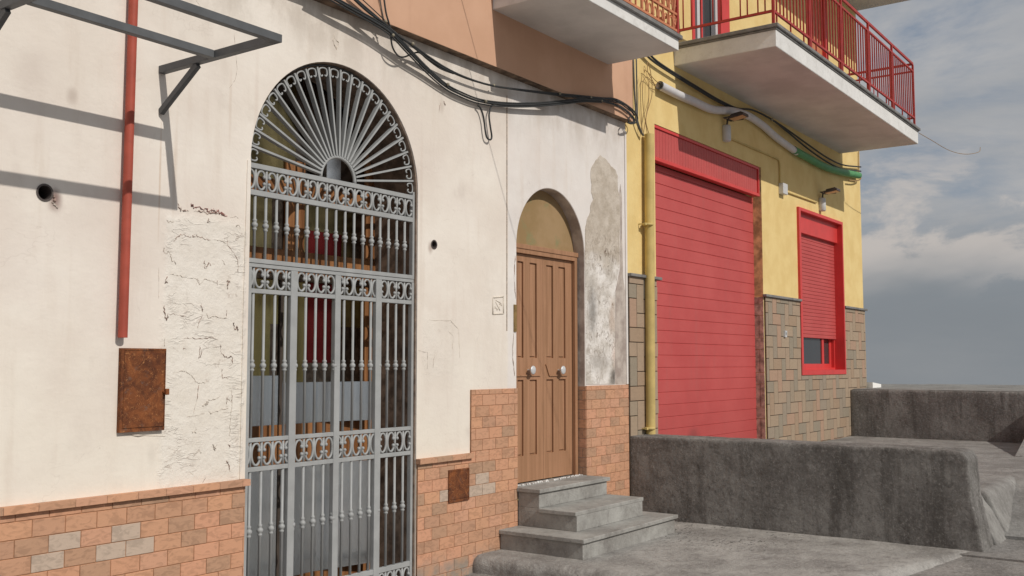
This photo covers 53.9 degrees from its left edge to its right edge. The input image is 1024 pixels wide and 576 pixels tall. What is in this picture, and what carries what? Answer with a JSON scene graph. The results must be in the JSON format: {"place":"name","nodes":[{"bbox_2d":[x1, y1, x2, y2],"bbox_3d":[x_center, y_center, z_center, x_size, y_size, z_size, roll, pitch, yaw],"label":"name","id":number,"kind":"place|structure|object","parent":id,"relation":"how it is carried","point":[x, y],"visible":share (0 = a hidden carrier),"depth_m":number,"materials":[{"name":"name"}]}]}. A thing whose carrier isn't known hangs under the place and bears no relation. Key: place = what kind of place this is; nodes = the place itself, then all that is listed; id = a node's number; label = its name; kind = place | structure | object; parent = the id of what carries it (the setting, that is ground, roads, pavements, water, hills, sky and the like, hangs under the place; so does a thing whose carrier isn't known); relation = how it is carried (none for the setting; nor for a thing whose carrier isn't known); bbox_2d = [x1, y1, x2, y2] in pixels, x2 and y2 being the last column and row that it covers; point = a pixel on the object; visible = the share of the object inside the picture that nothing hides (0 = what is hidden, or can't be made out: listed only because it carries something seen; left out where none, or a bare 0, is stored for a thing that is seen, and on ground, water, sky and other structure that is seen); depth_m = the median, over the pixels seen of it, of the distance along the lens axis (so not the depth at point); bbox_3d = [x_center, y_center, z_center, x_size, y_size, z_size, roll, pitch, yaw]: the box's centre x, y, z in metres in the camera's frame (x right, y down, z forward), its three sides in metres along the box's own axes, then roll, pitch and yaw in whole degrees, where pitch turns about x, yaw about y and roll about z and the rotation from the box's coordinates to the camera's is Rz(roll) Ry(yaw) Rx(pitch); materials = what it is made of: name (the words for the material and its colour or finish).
{"place":"outdoors","nodes":[
{"label":"outdoors","id":0,"kind":"place"},
{"bbox_2d":[472,521,969,575],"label":"terrace","id":1,"kind":"structure","parent":0,"point":[690,549],"depth_m":7.91,"materials":[{"name":"concrete"}]},
{"bbox_2d":[499,474,677,559],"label":"front steps","id":2,"kind":"structure","parent":1,"relation":"on","point":[581,517],"depth_m":8.42,"materials":[{"name":"stone"}]},
{"bbox_2d":[465,556,1023,575],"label":"street","id":3,"kind":"structure","parent":0,"point":[966,566],"depth_m":7.69,"materials":[{"name":"concrete"}]},
{"bbox_2d":[0,0,682,575],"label":"plaster house","id":4,"kind":"structure","parent":3,"relation":"on","point":[378,288],"depth_m":7.01,"materials":[{"name":"white paint"}]},
{"bbox_2d":[118,0,137,337],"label":"waste pipe","id":5,"kind":"object","parent":4,"relation":"attached to","point":[127,179],"visible":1,"depth_m":5.58,"materials":[{"name":"red metal"}]},
{"bbox_2d":[0,0,281,114],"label":"awning frame","id":6,"kind":"object","parent":4,"relation":"attached to","point":[263,39],"visible":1,"depth_m":5.16,"materials":[{"name":"metal"}]},
{"bbox_2d":[116,348,168,432],"bbox_3d":[-2.055,0.569,5.630,0.061,0.462,0.289,-3,-5,36],"label":"utility box","id":7,"kind":"object","parent":4,"relation":"attached to","point":[142,391],"visible":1,"depth_m":5.62,"materials":[{"name":"brown metal"}]},
{"bbox_2d":[122,351,164,427],"bbox_3d":[-2.065,0.565,5.644,0.022,0.425,0.258,-3,-5,36],"label":"door","id":8,"kind":"structure","parent":7,"relation":"in","point":[144,371],"depth_m":5.63,"materials":[{"name":"brown metal"}]},
{"bbox_2d":[246,74,374,575],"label":"inner door","id":9,"kind":"structure","parent":4,"relation":"in","point":[336,169],"depth_m":7.28,"materials":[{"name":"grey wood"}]},
{"bbox_2d":[363,0,387,23],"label":"cable","id":10,"kind":"object","parent":4,"relation":"attached to","point":[374,10],"visible":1,"depth_m":7.18,"materials":[{"name":"black rubber"}]},
{"bbox_2d":[447,468,468,502],"bbox_3d":[-0.421,1.539,7.868,0.027,0.250,0.252,-3,-5,36],"label":"utility box","id":11,"kind":"object","parent":4,"relation":"attached to","point":[458,483],"visible":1,"depth_m":7.85,"materials":[{"name":"brown metal"}]},
{"bbox_2d":[451,469,468,499],"bbox_3d":[-0.416,1.535,7.874,0.022,0.213,0.225,-3,-5,36],"label":"door","id":12,"kind":"structure","parent":11,"relation":"in","point":[459,479],"depth_m":7.87,"materials":[{"name":"brown metal"}]},
{"bbox_2d":[330,0,637,124],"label":"cable bundle","id":13,"kind":"object","parent":4,"relation":"attached to","point":[395,36],"visible":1,"depth_m":8.07,"materials":[{"name":"black rubber"}]},
{"bbox_2d":[383,0,451,73],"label":"cable","id":14,"kind":"object","parent":13,"relation":"hanging from","point":[392,43],"visible":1,"depth_m":7.36,"materials":[{"name":"black rubber"}]},
{"bbox_2d":[477,104,492,140],"bbox_3d":[-0.215,-1.393,8.341,0.015,0.332,0.228,-3,-5,36],"label":"cable","id":15,"kind":"object","parent":13,"relation":"hanging from","point":[487,138],"visible":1,"depth_m":8.35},
{"bbox_2d":[516,243,577,482],"bbox_3d":[0.275,0.708,9.079,0.104,2.155,1.155,-3,-5,36],"label":"front door","id":16,"kind":"structure","parent":4,"relation":"in","point":[546,278],"depth_m":9.16,"materials":[{"name":"brown wood"}]},
{"bbox_2d":[960,554,1023,562],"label":"kerb","id":17,"kind":"structure","parent":3,"relation":"on","point":[993,558],"depth_m":7.96,"materials":[{"name":"concrete"}]},
{"bbox_2d":[881,384,921,386],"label":"platform ground","id":18,"kind":"structure","parent":0,"point":[886,385],"depth_m":19.82,"materials":[{"name":"concrete"}]},
{"bbox_2d":[867,382,880,387],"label":"white block","id":19,"kind":"structure","parent":18,"relation":"on","point":[872,385],"depth_m":16.66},
{"bbox_2d":[822,436,1023,531],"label":"terrace","id":20,"kind":"structure","parent":0,"point":[996,460],"depth_m":11.63,"materials":[{"name":"concrete"}]},
{"bbox_2d":[625,0,920,491],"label":"yellow house","id":21,"kind":"structure","parent":20,"relation":"on","point":[752,264],"depth_m":12.75,"materials":[{"name":"paint"}]},
{"bbox_2d":[632,59,643,135],"bbox_3d":[1.318,-2.003,10.514,0.029,0.814,0.220,-3,-5,36],"label":"cable pair","id":22,"kind":"object","parent":21,"relation":"attached to","point":[636,106],"visible":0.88,"depth_m":10.46},
{"bbox_2d":[638,133,655,433],"bbox_3d":[1.411,0.231,10.444,0.124,3.713,0.190,-3,-5,36],"label":"downpipe","id":23,"kind":"object","parent":21,"relation":"attached to","point":[650,427],"visible":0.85,"depth_m":10.44,"materials":[{"name":"yellow metal"}]},
{"bbox_2d":[640,62,659,133],"bbox_3d":[1.478,-1.999,10.731,0.023,0.805,0.474,-3,-5,36],"label":"wire tangle","id":24,"kind":"object","parent":21,"relation":"attached to","point":[651,77],"visible":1,"depth_m":10.64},
{"bbox_2d":[654,125,759,438],"bbox_3d":[2.353,0.378,11.981,0.135,4.117,3.100,-3,-5,36],"label":"garage door","id":25,"kind":"structure","parent":21,"relation":"in","point":[706,363],"depth_m":11.98,"materials":[{"name":"red metal"}]},
{"bbox_2d":[692,0,729,39],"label":"balcony door","id":26,"kind":"structure","parent":21,"relation":"in","point":[701,9],"depth_m":12.39,"materials":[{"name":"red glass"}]},
{"bbox_2d":[722,111,748,141],"bbox_3d":[2.707,-1.965,12.294,0.311,0.334,0.212,-3,-5,36],"label":"wall lamp","id":27,"kind":"object","parent":21,"relation":"attached to","point":[726,128],"visible":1,"depth_m":12.30,"materials":[{"name":"white plastic"}]},
{"bbox_2d":[647,56,860,171],"bbox_3d":[3.603,-2.160,13.681,0.054,0.268,7.594,-3,-5,36],"label":"cable pair","id":28,"kind":"object","parent":21,"relation":"attached to","point":[678,76],"visible":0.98,"depth_m":12.38},
{"bbox_2d":[656,81,861,181],"bbox_3d":[3.683,-2.032,13.792,0.106,0.289,7.158,-3,-5,36],"label":"conduit pipe","id":29,"kind":"object","parent":21,"relation":"attached to","point":[767,129],"visible":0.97,"depth_m":13.15,"materials":[{"name":"white plastic"}]},
{"bbox_2d":[731,138,816,202],"bbox_3d":[3.596,-1.539,13.676,0.070,0.484,3.265,-3,-5,36],"label":"conduit","id":30,"kind":"object","parent":21,"relation":"attached to","point":[783,188],"visible":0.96,"depth_m":13.79,"materials":[{"name":"white plastic"}]},
{"bbox_2d":[811,0,826,58],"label":"balcony door","id":31,"kind":"structure","parent":21,"relation":"in","point":[819,50],"depth_m":15.68,"materials":[{"name":"red metal"}]},
{"bbox_2d":[796,207,845,374],"bbox_3d":[4.511,0.100,15.119,0.334,2.587,2.168,-3,-5,36],"label":"window","id":32,"kind":"structure","parent":21,"relation":"in","point":[820,255],"depth_m":15.31,"materials":[{"name":"red metal"}]},
{"bbox_2d":[819,187,840,211],"bbox_3d":[4.735,-1.324,15.078,0.311,0.334,0.212,-3,-5,36],"label":"wall lamp","id":33,"kind":"object","parent":21,"relation":"attached to","point":[822,201],"visible":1,"depth_m":15.08,"materials":[{"name":"white plastic"}]},
{"bbox_2d":[919,133,980,153],"bbox_3d":[7.344,-2.442,16.785,0.031,0.412,3.546,-3,-6,39],"label":"wire","id":34,"kind":"object","parent":21,"relation":"attached to","point":[947,149],"visible":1,"depth_m":16.49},
{"bbox_2d":[851,389,1023,442],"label":"concrete wall","id":35,"kind":"structure","parent":20,"relation":"on","point":[991,416],"depth_m":15.07,"materials":[{"name":"concrete"}]},
{"bbox_2d":[856,0,1023,384],"label":"sky","id":36,"kind":"structure","parent":0,"point":[942,230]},
{"bbox_2d":[860,384,1023,391],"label":"path","id":37,"kind":"structure","parent":0,"point":[971,387],"depth_m":16.89,"materials":[{"name":"concrete"}]},
{"bbox_2d":[960,539,1023,559],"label":"street","id":38,"kind":"structure","parent":0,"point":[1009,549],"depth_m":8.20,"materials":[{"name":"concrete"}]},
{"bbox_2d":[629,434,993,551],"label":"wall","id":39,"kind":"structure","parent":38,"relation":"on","point":[930,496],"depth_m":8.98,"materials":[{"name":"concrete"}]},
{"bbox_2d":[1004,535,1023,540],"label":"kerb","id":40,"kind":"structure","parent":38,"relation":"on","point":[1014,538],"depth_m":8.72,"materials":[{"name":"concrete"}]},
{"bbox_2d":[981,495,1005,544],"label":"terrace","id":41,"kind":"structure","parent":0,"point":[997,533],"depth_m":8.70,"materials":[{"name":"concrete"}]},
{"bbox_2d":[1002,464,1023,536],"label":"ramp","id":42,"kind":"structure","parent":0,"point":[1016,526],"depth_m":9.43,"materials":[{"name":"concrete"}]},
{"bbox_2d":[1015,440,1023,456],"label":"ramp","id":43,"kind":"structure","parent":0,"point":[1020,452],"depth_m":12.36,"materials":[{"name":"concrete"}]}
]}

